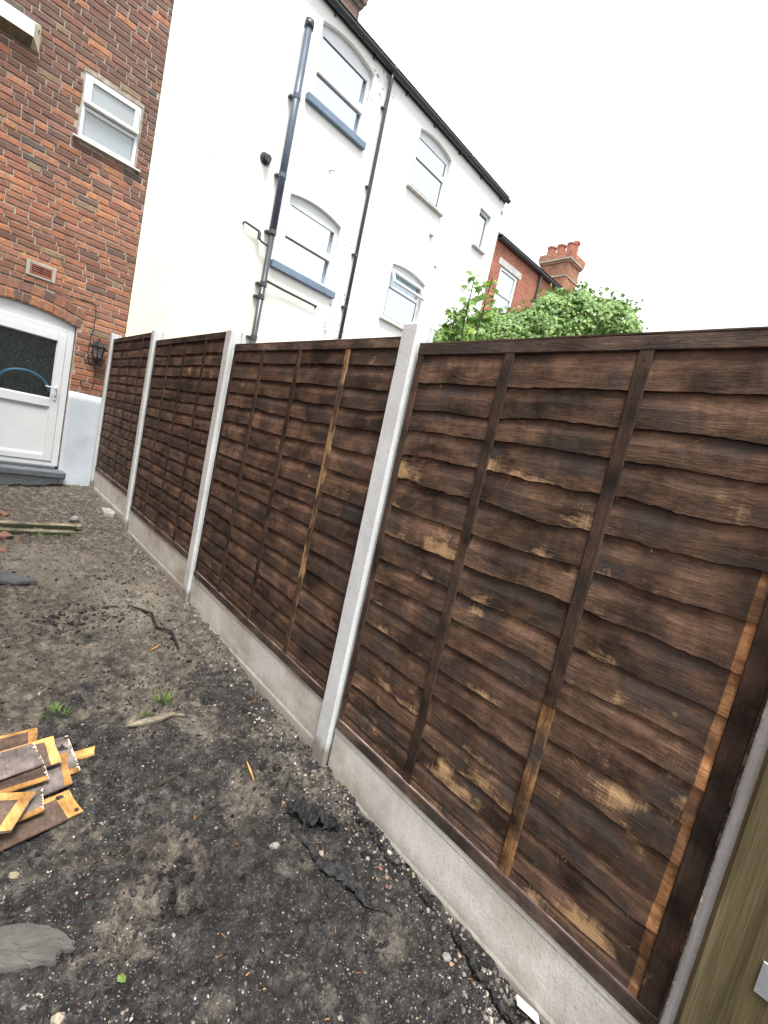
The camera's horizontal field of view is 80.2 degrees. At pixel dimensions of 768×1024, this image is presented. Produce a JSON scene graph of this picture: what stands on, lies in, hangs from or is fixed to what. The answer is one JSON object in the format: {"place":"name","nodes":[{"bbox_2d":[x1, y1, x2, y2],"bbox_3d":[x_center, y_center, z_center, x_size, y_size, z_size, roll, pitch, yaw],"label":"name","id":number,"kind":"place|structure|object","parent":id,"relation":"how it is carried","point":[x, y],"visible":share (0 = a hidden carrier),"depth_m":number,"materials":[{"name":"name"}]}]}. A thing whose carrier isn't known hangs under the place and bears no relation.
{"place":"outdoors","nodes":[
{"label":"outdoors","id":0,"kind":"place"},
{"bbox_2d":[0,485,536,1023],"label":"gravel","id":1,"kind":"structure","parent":0,"point":[188,833],"depth_m":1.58,"materials":[{"name":"grey gravel"}]},
{"bbox_2d":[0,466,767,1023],"bbox_3d":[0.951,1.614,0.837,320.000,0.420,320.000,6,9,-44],"label":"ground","id":2,"kind":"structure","parent":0,"point":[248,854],"depth_m":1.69,"materials":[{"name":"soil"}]},
{"bbox_2d":[0,510,9,516],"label":"brick fragment","id":3,"kind":"object","parent":2,"relation":"on","point":[3,514],"visible":0.89,"depth_m":4.46,"materials":[{"name":"brick"}]},
{"bbox_2d":[0,531,13,539],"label":"brick fragment","id":4,"kind":"object","parent":2,"relation":"on","point":[4,535],"visible":0.97,"depth_m":3.98,"materials":[{"name":"brick"}]},
{"bbox_2d":[8,871,19,878],"bbox_3d":[-1.153,1.131,1.421,0.029,0.020,0.025,9,7,-26],"label":"stone","id":5,"kind":"object","parent":2,"relation":"on","point":[14,875],"visible":1,"depth_m":1.42,"materials":[{"name":"beige stone"}]},
{"bbox_2d":[11,555,21,560],"bbox_3d":[-2.920,0.368,3.624,0.061,0.050,0.064,8,8,-36],"label":"stone","id":6,"kind":"object","parent":2,"relation":"on","point":[16,557],"visible":0.97,"depth_m":3.61,"materials":[{"name":"beige stone"}]},
{"bbox_2d":[0,570,37,584],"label":"slate piece","id":7,"kind":"object","parent":2,"relation":"on","point":[6,577],"visible":1,"depth_m":3.24,"materials":[{"name":"grey stone"}]},
{"bbox_2d":[0,923,75,973],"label":"felt slab","id":8,"kind":"object","parent":2,"relation":"on","point":[27,945],"depth_m":1.24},
{"bbox_2d":[0,527,75,536],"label":"plank","id":9,"kind":"object","parent":2,"relation":"on","point":[18,531],"visible":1,"depth_m":4.25,"materials":[{"name":"brown wood"}]},
{"bbox_2d":[31,529,49,536],"bbox_3d":[-3.168,0.190,4.224,0.181,0.087,0.182,16,8,30],"label":"grass tuft","id":10,"kind":"object","parent":2,"relation":"on","point":[39,533],"visible":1,"depth_m":4.21,"materials":[{"name":"green plant"}]},
{"bbox_2d":[0,520,81,530],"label":"plank","id":11,"kind":"object","parent":2,"relation":"on","point":[41,525],"visible":1,"depth_m":4.39,"materials":[{"name":"brown wood"}]},
{"bbox_2d":[0,790,82,851],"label":"board offcut","id":12,"kind":"object","parent":2,"relation":"on","point":[54,813],"visible":0.79,"depth_m":1.61,"materials":[{"name":"orange wood"}]},
{"bbox_2d":[40,511,51,515],"bbox_3d":[-3.553,0.020,4.791,0.081,0.064,0.116,33,2,21],"label":"stone","id":13,"kind":"object","parent":2,"relation":"on","point":[46,513],"visible":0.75,"depth_m":4.77,"materials":[{"name":"beige stone"}]},
{"bbox_2d":[38,701,72,720],"bbox_3d":[-1.526,0.928,2.123,0.137,0.063,0.121,10,7,-23],"label":"grass tuft","id":14,"kind":"object","parent":2,"relation":"on","point":[55,707],"visible":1,"depth_m":2.14,"materials":[{"name":"green plant"}]},
{"bbox_2d":[50,1012,65,1023],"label":"stone","id":15,"kind":"object","parent":2,"relation":"on","point":[58,1017],"visible":1,"depth_m":1.14,"materials":[{"name":"beige stone"}]},
{"bbox_2d":[54,735,79,774],"bbox_3d":[-1.454,1.003,1.760,0.250,0.014,0.456,18,9,40],"label":"board offcut","id":16,"kind":"object","parent":2,"relation":"on","point":[73,767],"visible":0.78,"depth_m":1.91,"materials":[{"name":"grey wood"}]},
{"bbox_2d":[0,728,37,751],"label":"board offcut","id":17,"kind":"object","parent":16,"relation":"on","point":[12,740],"visible":0.78,"depth_m":1.92,"materials":[{"name":"orange wood"}]},
{"bbox_2d":[11,752,72,795],"bbox_3d":[-1.397,1.020,1.655,0.195,0.014,0.492,17,8,36],"label":"board offcut","id":18,"kind":"object","parent":16,"relation":"on","point":[59,776],"visible":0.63,"depth_m":1.76,"materials":[{"name":"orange wood"}]},
{"bbox_2d":[0,765,48,792],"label":"board offcut","id":19,"kind":"object","parent":18,"relation":"on","point":[24,779],"visible":0.93,"depth_m":1.70,"materials":[{"name":"orange wood"}]},
{"bbox_2d":[17,788,43,822],"bbox_3d":[-1.369,1.035,1.477,0.117,0.014,0.467,18,8,38],"label":"board offcut","id":20,"kind":"object","parent":18,"relation":"on","point":[35,806],"visible":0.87,"depth_m":1.61,"materials":[{"name":"grey wood"}]},
{"bbox_2d":[0,792,35,833],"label":"board offcut","id":21,"kind":"object","parent":20,"relation":"on","point":[13,805],"visible":1,"depth_m":1.56,"materials":[{"name":"orange wood"}]},
{"bbox_2d":[0,736,61,767],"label":"board offcut","id":22,"kind":"object","parent":18,"relation":"on","point":[47,751],"visible":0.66,"depth_m":1.85,"materials":[{"name":"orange wood"}]},
{"bbox_2d":[0,743,43,779],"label":"board offcut","id":23,"kind":"object","parent":22,"relation":"on","point":[17,760],"visible":1,"depth_m":1.76,"materials":[{"name":"grey wood"}]},
{"bbox_2d":[69,515,80,521],"bbox_3d":[-3.264,0.076,4.816,0.110,0.080,0.080,13,7,9],"label":"stone","id":24,"kind":"object","parent":2,"relation":"on","point":[74,518],"visible":1,"depth_m":4.79,"materials":[{"name":"grey stone"}]},
{"bbox_2d":[74,746,94,758],"bbox_3d":[-1.378,1.020,1.822,0.044,0.020,0.415,18,8,39],"label":"board offcut","id":25,"kind":"object","parent":2,"relation":"on","point":[84,753],"visible":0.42,"depth_m":1.94,"materials":[{"name":"orange wood"}]},
{"bbox_2d":[0,0,173,485],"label":"brick house","id":26,"kind":"structure","parent":2,"relation":"on","point":[79,95],"depth_m":5.64,"materials":[{"name":"brick"}]},
{"bbox_2d":[0,0,41,52],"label":"wall unit","id":27,"kind":"structure","parent":26,"relation":"attached to","point":[16,24],"depth_m":4.86,"materials":[{"name":"white plastic"}]},
{"bbox_2d":[0,297,74,466],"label":"door","id":28,"kind":"structure","parent":26,"relation":"in","point":[33,339],"depth_m":5.78,"materials":[{"name":"white plastic"}]},
{"bbox_2d":[0,367,49,391],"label":"hose","id":29,"kind":"object","parent":28,"relation":"attached to","point":[29,371],"visible":0.95,"depth_m":5.72,"materials":[{"name":"blue rubber"}]},
{"bbox_2d":[1,272,95,388],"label":"cable","id":30,"kind":"object","parent":26,"relation":"attached to","point":[77,298],"visible":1,"depth_m":5.97,"materials":[{"name":"black plastic"}]},
{"bbox_2d":[91,338,105,362],"bbox_3d":[-3.768,-2.128,6.017,0.192,0.318,0.166,13,7,2],"label":"wall lantern","id":31,"kind":"object","parent":26,"relation":"attached to","point":[98,349],"depth_m":5.98,"materials":[{"name":"black metal"}]},
{"bbox_2d":[72,72,141,172],"bbox_3d":[-3.387,-4.817,5.662,0.165,0.756,0.738,19,9,43],"label":"window","id":32,"kind":"structure","parent":26,"relation":"in","point":[109,123],"depth_m":5.64,"materials":[{"name":"white plastic"}]},
{"bbox_2d":[89,333,120,487],"bbox_3d":[-3.845,-1.237,6.260,0.112,2.359,0.102,6,9,-44],"label":"fence post","id":33,"kind":"object","parent":2,"relation":"on","point":[113,336],"visible":0.44,"depth_m":6.19,"materials":[{"name":"concrete"}]},
{"bbox_2d":[100,507,115,517],"bbox_3d":[-3.221,-0.002,5.320,0.127,0.062,0.346,6,9,-44],"label":"concrete lump","id":34,"kind":"object","parent":2,"relation":"on","point":[108,512],"visible":0.99,"depth_m":5.24,"materials":[{"name":"white concrete"}]},
{"bbox_2d":[93,471,126,523],"bbox_3d":[-3.414,-0.121,5.682,0.049,0.506,1.806,6,9,-44],"label":"gravel board","id":35,"kind":"object","parent":2,"relation":"on","point":[112,496],"visible":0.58,"depth_m":5.58,"materials":[{"name":"concrete"}]},
{"bbox_2d":[95,332,151,494],"bbox_3d":[-3.173,-1.231,5.547,0.050,1.781,1.807,6,9,-44],"label":"waney lap fence","id":36,"kind":"object","parent":35,"relation":"on","point":[128,367],"visible":0.82,"depth_m":5.49,"materials":[{"name":"brown wood"}]},
{"bbox_2d":[117,974,125,982],"bbox_3d":[-0.716,1.272,1.245,0.021,0.009,0.022,10,7,-23],"label":"fallen leaf","id":37,"kind":"object","parent":2,"relation":"on","point":[121,978],"visible":1,"depth_m":1.24,"materials":[{"name":"green plant"}]},
{"bbox_2d":[136,709,150,718],"bbox_3d":[-1.183,0.995,2.249,0.078,0.041,0.078,9,8,-30],"label":"grass tuft","id":38,"kind":"object","parent":2,"relation":"on","point":[143,713],"visible":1,"depth_m":2.25,"materials":[{"name":"green plant"}]},
{"bbox_2d":[122,330,165,530],"bbox_3d":[-2.603,-0.721,4.901,0.112,2.402,0.102,6,9,-44],"label":"fence post","id":39,"kind":"object","parent":2,"relation":"on","point":[157,335],"visible":0.46,"depth_m":4.83,"materials":[{"name":"concrete"}]},
{"bbox_2d":[128,604,179,649],"bbox_3d":[-1.548,0.760,3.110,0.705,0.064,0.067,17,8,35],"label":"root","id":40,"kind":"object","parent":2,"relation":"on","point":[156,625],"visible":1,"depth_m":3.10,"materials":[{"name":"black wood"}]},
{"bbox_2d":[127,712,184,727],"bbox_3d":[-1.105,1.010,2.221,0.256,0.047,0.036,7,8,-37],"label":"wood stick","id":41,"kind":"object","parent":2,"relation":"on","point":[150,720],"visible":1,"depth_m":2.20,"materials":[{"name":"beige wood"}]},
{"bbox_2d":[127,511,187,595],"bbox_3d":[-2.169,0.413,4.318,0.049,0.464,1.826,6,9,-44],"label":"gravel board","id":42,"kind":"object","parent":2,"relation":"on","point":[167,558],"visible":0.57,"depth_m":4.15,"materials":[{"name":"concrete"}]},
{"bbox_2d":[130,331,226,558],"bbox_3d":[-1.929,-0.688,4.184,0.051,1.805,1.828,6,9,-44],"label":"waney lap fence","id":43,"kind":"object","parent":42,"relation":"on","point":[180,404],"visible":0.94,"depth_m":4.07,"materials":[{"name":"brown wood"}]},
{"bbox_2d":[150,689,178,707],"bbox_3d":[-1.146,0.979,2.382,0.141,0.087,0.125,13,7,2],"label":"grass tuft","id":44,"kind":"object","parent":2,"relation":"on","point":[166,699],"visible":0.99,"depth_m":2.39,"materials":[{"name":"green plant"}]},
{"bbox_2d":[152,769,186,788],"bbox_3d":[-0.896,1.125,1.921,0.021,0.030,0.154,17,8,35],"label":"wood sliver","id":45,"kind":"object","parent":2,"relation":"on","point":[170,778],"visible":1,"depth_m":1.91,"materials":[{"name":"wood"}]},
{"bbox_2d":[24,570,401,1023],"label":"dug clods","id":46,"kind":"object","parent":2,"relation":"on","point":[186,860],"visible":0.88,"depth_m":1.67,"materials":[{"name":"soil"}]},
{"bbox_2d":[181,329,244,602],"bbox_3d":[-1.349,-0.197,3.528,0.112,2.361,0.102,6,9,-44],"label":"fence post","id":47,"kind":"object","parent":2,"relation":"on","point":[233,337],"visible":0.49,"depth_m":3.45,"materials":[{"name":"concrete"}]},
{"bbox_2d":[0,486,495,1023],"bbox_3d":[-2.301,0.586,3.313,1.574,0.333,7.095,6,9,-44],"label":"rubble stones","id":48,"kind":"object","parent":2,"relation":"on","point":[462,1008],"visible":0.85,"depth_m":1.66,"materials":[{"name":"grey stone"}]},
{"bbox_2d":[246,761,253,780],"bbox_3d":[-0.606,1.172,2.067,0.007,0.009,0.135,8,8,-31],"label":"wood splinter","id":49,"kind":"object","parent":2,"relation":"on","point":[249,768],"visible":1,"depth_m":2.06,"materials":[{"name":"yellow wood"}]},
{"bbox_2d":[189,578,322,750],"bbox_3d":[-0.915,0.942,2.946,0.049,0.454,1.826,6,9,-44],"label":"gravel board","id":50,"kind":"object","parent":2,"relation":"on","point":[279,684],"visible":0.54,"depth_m":2.69,"materials":[{"name":"concrete"}]},
{"bbox_2d":[193,336,400,699],"bbox_3d":[-0.671,-0.141,2.805,0.050,1.783,1.828,6,10,-44],"label":"waney lap fence","id":51,"kind":"object","parent":50,"relation":"on","point":[299,435],"visible":0.96,"depth_m":2.60,"materials":[{"name":"brown wood"}]},
{"bbox_2d":[0,484,542,1023],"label":"soil lumps","id":52,"kind":"object","parent":2,"relation":"on","point":[236,954],"visible":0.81,"depth_m":1.67,"materials":[{"name":"brown soil"}]},
{"bbox_2d":[269,842,279,849],"bbox_3d":[-0.418,1.275,1.742,0.032,0.028,0.036,17,8,34],"label":"stone","id":53,"kind":"object","parent":2,"relation":"on","point":[274,845],"visible":1,"depth_m":1.73,"materials":[{"name":"white stone"}]},
{"bbox_2d":[144,653,472,1019],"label":"pebbles","id":54,"kind":"object","parent":2,"relation":"on","point":[308,847],"visible":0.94,"depth_m":1.72,"materials":[{"name":"grey stone"}]},
{"bbox_2d":[286,796,339,831],"bbox_3d":[-0.288,1.256,1.892,0.244,0.089,0.105,15,7,19],"label":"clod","id":55,"kind":"object","parent":2,"relation":"on","point":[309,814],"visible":1,"depth_m":1.89,"materials":[{"name":"black soil"}]},
{"bbox_2d":[125,0,510,343],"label":"white house","id":56,"kind":"structure","parent":2,"relation":"on","point":[317,170],"depth_m":7.43,"materials":[{"name":"paint"}]},
{"bbox_2d":[269,195,338,298],"bbox_3d":[-1.295,-4.612,7.898,0.227,1.307,1.361,19,9,43],"label":"window","id":57,"kind":"structure","parent":56,"relation":"in","point":[309,240],"depth_m":7.91,"materials":[{"name":"white plastic"}]},
{"bbox_2d":[305,24,370,150],"bbox_3d":[-0.696,-7.130,7.646,0.225,1.319,1.370,19,9,43],"label":"window","id":58,"kind":"structure","parent":56,"relation":"in","point":[339,92],"depth_m":7.64,"materials":[{"name":"white plastic"}]},
{"bbox_2d":[379,265,424,330],"bbox_3d":[0.422,-4.489,9.674,0.262,1.195,1.295,19,9,43],"label":"window","id":59,"kind":"structure","parent":56,"relation":"in","point":[404,294],"depth_m":9.69,"materials":[{"name":"white plastic"}]},
{"bbox_2d":[406,131,448,216],"bbox_3d":[0.948,-6.977,9.353,0.190,1.218,1.162,19,9,43],"label":"window","id":60,"kind":"structure","parent":56,"relation":"in","point":[430,168],"depth_m":9.41,"materials":[{"name":"white plastic"}]},
{"bbox_2d":[471,210,488,254],"bbox_3d":[2.305,-6.672,10.877,0.227,0.877,0.710,19,9,43],"label":"window","id":61,"kind":"structure","parent":56,"relation":"in","point":[482,222],"depth_m":10.93,"materials":[{"name":"white plastic"}]},
{"bbox_2d":[291,826,392,916],"bbox_3d":[-0.178,1.325,1.686,0.492,0.046,0.064,16,8,28],"label":"crack","id":62,"kind":"object","parent":2,"relation":"on","point":[333,867],"visible":1,"depth_m":1.68,"materials":[{"name":"black soil"}]},
{"bbox_2d":[311,321,433,766],"bbox_3d":[-0.094,0.321,2.155,0.111,2.364,0.102,6,9,-44],"label":"fence post","id":63,"kind":"object","parent":2,"relation":"on","point":[415,334],"visible":0.69,"depth_m":2.08,"materials":[{"name":"concrete"}]},
{"bbox_2d":[355,807,402,866],"bbox_3d":[-0.035,1.322,1.861,0.032,0.065,0.304,6,9,-42],"label":"crack","id":64,"kind":"object","parent":2,"relation":"on","point":[372,826],"visible":1,"depth_m":1.85,"materials":[{"name":"black soil"}]},
{"bbox_2d":[404,862,442,914],"bbox_3d":[0.141,1.390,1.682,0.022,0.049,0.206,6,9,-44],"label":"crack","id":65,"kind":"object","parent":2,"relation":"on","point":[425,895],"visible":1,"depth_m":1.68,"materials":[{"name":"black soil"}]},
{"bbox_2d":[442,952,451,961],"bbox_3d":[0.206,1.465,1.501,0.033,0.022,0.027,24,24,1],"label":"stone","id":66,"kind":"object","parent":2,"relation":"on","point":[446,956],"visible":1,"depth_m":1.50,"materials":[{"name":"white stone"}]},
{"bbox_2d":[438,270,498,341],"bbox_3d":[0.565,-0.687,4.724,0.580,3.391,0.460,13,7,2],"label":"sapling","id":67,"kind":"object","parent":2,"relation":"on","point":[473,324],"visible":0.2,"depth_m":4.50,"materials":[{"name":"green plant"}]},
{"bbox_2d":[446,925,518,1023],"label":"crack","id":68,"kind":"object","parent":2,"relation":"on","point":[471,956],"visible":1,"depth_m":1.46,"materials":[{"name":"black soil"}]},
{"bbox_2d":[328,728,639,1023],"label":"gravel board","id":69,"kind":"object","parent":2,"relation":"on","point":[546,976],"visible":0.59,"depth_m":1.56,"materials":[{"name":"concrete"}]},
{"bbox_2d":[336,326,767,1023],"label":"waney lap fence","id":70,"kind":"object","parent":69,"relation":"on","point":[554,702],"visible":1,"depth_m":1.39,"materials":[{"name":"brown wood"}]},
{"bbox_2d":[517,994,539,1023],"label":"card scrap","id":71,"kind":"object","parent":2,"relation":"on","point":[527,1009],"visible":1,"depth_m":1.38,"materials":[{"name":"white paper"}]},
{"bbox_2d":[480,232,584,335],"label":"brick house","id":72,"kind":"structure","parent":2,"relation":"on","point":[517,274],"depth_m":12.43,"materials":[{"name":"brick"}]},
{"bbox_2d":[491,257,521,313],"bbox_3d":[3.140,-5.720,12.011,1.040,1.470,0.096,6,9,-43],"label":"window","id":73,"kind":"structure","parent":72,"relation":"in","point":[506,283],"depth_m":12.00,"materials":[{"name":"white plastic"}]},
{"bbox_2d":[430,280,647,342],"bbox_3d":[1.357,-0.804,5.492,2.612,3.995,1.086,14,7,13],"label":"bush","id":74,"kind":"object","parent":2,"relation":"on","point":[569,314],"visible":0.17,"depth_m":4.99,"materials":[{"name":"green plant"}]},
{"bbox_2d":[660,707,767,1023],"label":"fence post","id":75,"kind":"object","parent":2,"relation":"on","point":[721,862],"visible":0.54,"depth_m":1.08,"materials":[{"name":"concrete"}]},
{"bbox_2d":[673,748,767,1023],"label":"timber post","id":76,"kind":"object","parent":2,"relation":"on","point":[727,982],"visible":1,"depth_m":1.02,"materials":[{"name":"wood"}]},
{"bbox_2d":[358,0,767,331],"label":"sky","id":77,"kind":"structure","parent":0,"point":[635,132],"materials":[{"name":"white"}]}
]}

